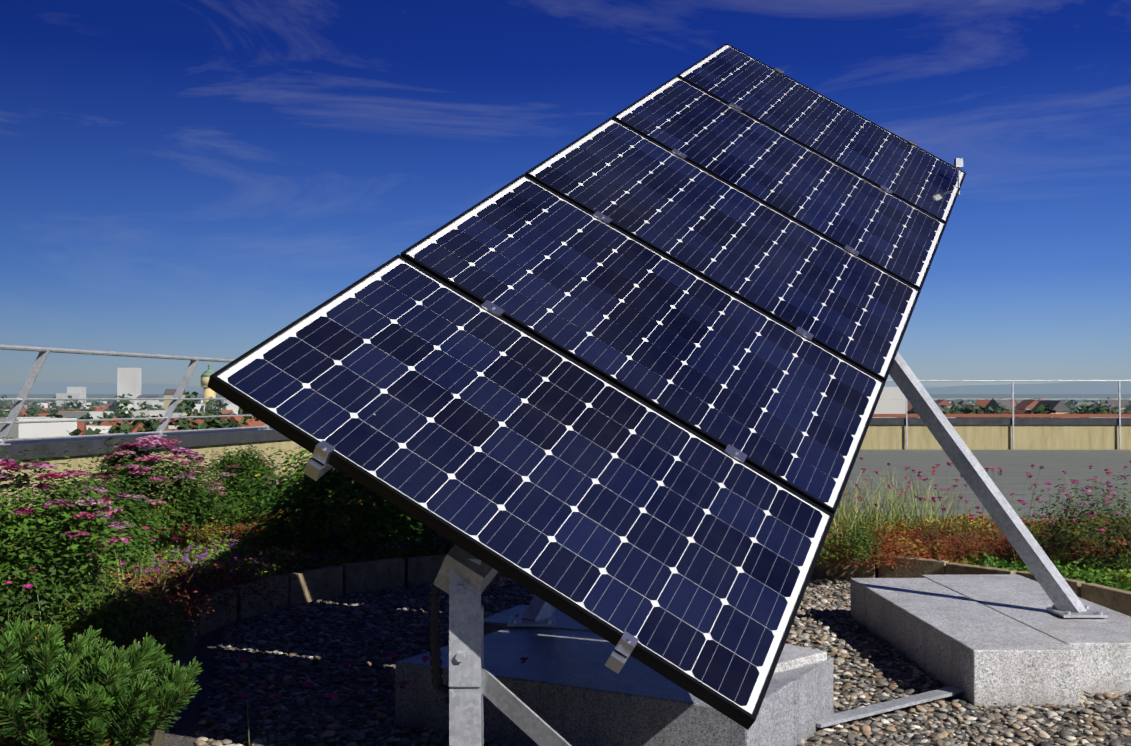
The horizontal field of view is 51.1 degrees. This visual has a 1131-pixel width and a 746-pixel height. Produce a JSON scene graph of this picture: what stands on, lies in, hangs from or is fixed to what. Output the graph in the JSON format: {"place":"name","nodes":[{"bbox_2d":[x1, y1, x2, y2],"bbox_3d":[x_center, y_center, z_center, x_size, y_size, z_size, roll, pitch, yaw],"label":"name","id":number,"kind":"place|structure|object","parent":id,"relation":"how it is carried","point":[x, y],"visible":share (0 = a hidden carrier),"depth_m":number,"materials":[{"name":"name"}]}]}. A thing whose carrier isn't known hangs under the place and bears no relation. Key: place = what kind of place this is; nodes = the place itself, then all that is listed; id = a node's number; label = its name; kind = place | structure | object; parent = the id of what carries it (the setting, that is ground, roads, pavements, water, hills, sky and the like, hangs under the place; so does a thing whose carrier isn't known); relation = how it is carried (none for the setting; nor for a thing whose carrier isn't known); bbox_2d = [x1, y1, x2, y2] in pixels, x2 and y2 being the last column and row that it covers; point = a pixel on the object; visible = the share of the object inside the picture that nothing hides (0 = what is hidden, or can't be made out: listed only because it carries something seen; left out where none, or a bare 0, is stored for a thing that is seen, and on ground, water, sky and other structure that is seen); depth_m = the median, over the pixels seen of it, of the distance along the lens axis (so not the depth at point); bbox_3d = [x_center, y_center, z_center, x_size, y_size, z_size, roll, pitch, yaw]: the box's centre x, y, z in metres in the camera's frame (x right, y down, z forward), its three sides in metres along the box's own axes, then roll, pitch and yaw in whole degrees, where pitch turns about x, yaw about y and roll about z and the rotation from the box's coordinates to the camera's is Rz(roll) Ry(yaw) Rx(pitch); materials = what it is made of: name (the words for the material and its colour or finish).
{"place":"outdoors","nodes":[
{"label":"outdoors","id":0,"kind":"place"},
{"bbox_2d":[0,519,1129,745],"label":"soil ground","id":1,"kind":"structure","parent":0,"point":[154,739],"depth_m":4.80,"materials":[{"name":"brown soil"}]},
{"bbox_2d":[0,632,193,745],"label":"shrub branches","id":2,"kind":"object","parent":1,"relation":"on","point":[62,742],"visible":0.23,"depth_m":3.20,"materials":[{"name":"green plant"}]},
{"bbox_2d":[0,435,1130,700],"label":"flowers","id":3,"kind":"object","parent":1,"relation":"on","point":[126,447],"visible":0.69,"depth_m":6.63,"materials":[{"name":"pink plant"}]},
{"bbox_2d":[0,429,1130,745],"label":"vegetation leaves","id":4,"kind":"object","parent":1,"relation":"on","point":[332,493],"visible":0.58,"depth_m":6.71,"materials":[{"name":"green plant"}]},
{"bbox_2d":[0,381,1130,402],"bbox_3d":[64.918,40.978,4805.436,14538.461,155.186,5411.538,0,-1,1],"label":"horizon hills","id":5,"kind":"structure","parent":0,"point":[1080,391],"depth_m":5388.96,"materials":[{"name":"grey"}]},
{"bbox_2d":[0,368,1130,438],"bbox_3d":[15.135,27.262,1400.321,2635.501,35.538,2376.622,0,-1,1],"label":"city buildings","id":6,"kind":"structure","parent":0,"point":[892,400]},
{"bbox_2d":[0,389,1130,434],"bbox_3d":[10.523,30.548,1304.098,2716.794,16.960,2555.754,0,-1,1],"label":"city roofs","id":7,"kind":"structure","parent":6,"relation":"on","point":[81,426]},
{"bbox_2d":[0,0,1130,386],"label":"sky","id":8,"kind":"structure","parent":0,"point":[195,178],"materials":[{"name":"blue"}]},
{"bbox_2d":[0,425,1130,521],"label":"parapet walls","id":9,"kind":"structure","parent":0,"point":[1046,437],"depth_m":24.82,"materials":[{"name":"beige concrete"}]},
{"bbox_2d":[0,418,1130,459],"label":"parapet coping","id":10,"kind":"object","parent":9,"relation":"on","point":[45,447],"visible":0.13,"depth_m":11.32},
{"bbox_2d":[161,577,1130,745],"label":"gravel bed","id":11,"kind":"object","parent":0,"point":[181,732],"depth_m":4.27,"materials":[{"name":"grey gravel"}]},
{"bbox_2d":[0,460,1130,745],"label":"shrubs","id":12,"kind":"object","parent":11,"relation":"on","point":[150,682],"depth_m":3.31,"materials":[{"name":"green plant"}]},
{"bbox_2d":[216,580,1090,742],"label":"dry leaves","id":13,"kind":"object","parent":11,"relation":"on","point":[375,617],"visible":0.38,"depth_m":4.47,"materials":[{"name":"brown plant"}]},
{"bbox_2d":[192,553,1130,635],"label":"curb stones","id":14,"kind":"object","parent":11,"relation":"on","point":[340,580],"visible":0.4,"depth_m":6.52,"materials":[{"name":"concrete"}]},
{"bbox_2d":[395,574,1130,745],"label":"concrete blocks","id":15,"kind":"structure","parent":11,"relation":"on","point":[567,685],"depth_m":4.19,"materials":[{"name":"grey concrete"}]},
{"bbox_2d":[449,158,1107,745],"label":"tracker post struts","id":16,"kind":"object","parent":15,"relation":"on","point":[473,682],"visible":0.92,"depth_m":4.13,"materials":[{"name":"silver metal"}]},
{"bbox_2d":[433,544,497,593],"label":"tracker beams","id":17,"kind":"structure","parent":16,"relation":"on","point":[475,576],"depth_m":3.16,"materials":[{"name":"silver metal"}]},
{"bbox_2d":[429,584,448,703],"bbox_3d":[-0.304,0.684,3.241,0.140,0.433,0.043,0,-1,-10],"label":"cable conduit","id":18,"kind":"object","parent":17,"relation":"attached to","point":[435,645],"visible":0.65,"depth_m":3.22,"materials":[{"name":"black"}]},
{"bbox_2d":[207,43,965,729],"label":"panel frames","id":19,"kind":"structure","parent":17,"relation":"attached to","point":[527,581],"depth_m":3.74,"materials":[{"name":"metal"}]},
{"bbox_2d":[217,45,963,713],"bbox_3d":[0.725,-0.589,5.092,1.628,0.001,5.008,31,33,8],"label":"panel backing sheet","id":20,"kind":"object","parent":19,"relation":"in","point":[777,633],"visible":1,"depth_m":3.88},
{"bbox_2d":[228,47,957,705],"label":"solar cells","id":21,"kind":"object","parent":19,"relation":"attached to","point":[412,477],"visible":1,"depth_m":3.92,"materials":[{"name":"blue glass"}]},
{"bbox_2d":[235,53,955,699],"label":"panel busbars","id":22,"kind":"object","parent":21,"relation":"attached to","point":[645,353],"visible":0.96,"depth_m":3.92,"materials":[{"name":"silver metal"}]},
{"bbox_2d":[304,68,916,673],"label":"panel clamps","id":23,"kind":"object","parent":19,"relation":"attached to","point":[318,466],"visible":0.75,"depth_m":3.07,"materials":[{"name":"silver metal"}]},
{"bbox_2d":[834,449,1130,523],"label":"flat roof surface","id":24,"kind":"object","parent":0,"point":[1015,465],"depth_m":16.39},
{"bbox_2d":[841,465,1058,500],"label":"roof seams","id":25,"kind":"object","parent":24,"relation":"on","point":[918,479],"depth_m":15.75,"materials":[{"name":"grey"}]},
{"label":"city ground","id":26,"kind":"structure","parent":0,"visible":0},
{"bbox_2d":[201,377,215,405],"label":"tower","id":27,"kind":"structure","parent":26,"relation":"on","point":[208,392],"depth_m":726.32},
{"bbox_2d":[200,364,214,376],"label":"tower dome","id":28,"kind":"structure","parent":27,"relation":"on","point":[208,372],"depth_m":727.23,"materials":[{"name":"green metal"}]},
{"bbox_2d":[0,391,1130,438],"bbox_3d":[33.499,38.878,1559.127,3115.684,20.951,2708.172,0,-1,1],"label":"distant trees","id":29,"kind":"object","parent":26,"relation":"on","point":[33,410],"visible":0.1,"depth_m":403.12,"materials":[{"name":"green plant"}]},
{"bbox_2d":[164,395,1124,413],"bbox_3d":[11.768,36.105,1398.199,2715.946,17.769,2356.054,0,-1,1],"label":"beige city buildings","id":30,"kind":"structure","parent":26,"relation":"on","point":[166,403],"depth_m":644.83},
{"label":"building walls","id":31,"kind":"object","parent":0,"visible":0},
{"bbox_2d":[0,344,1130,448],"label":"roof railings","id":32,"kind":"object","parent":31,"relation":"on","point":[19,400],"visible":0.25,"depth_m":9.83,"materials":[{"name":"grey metal"}]}
]}

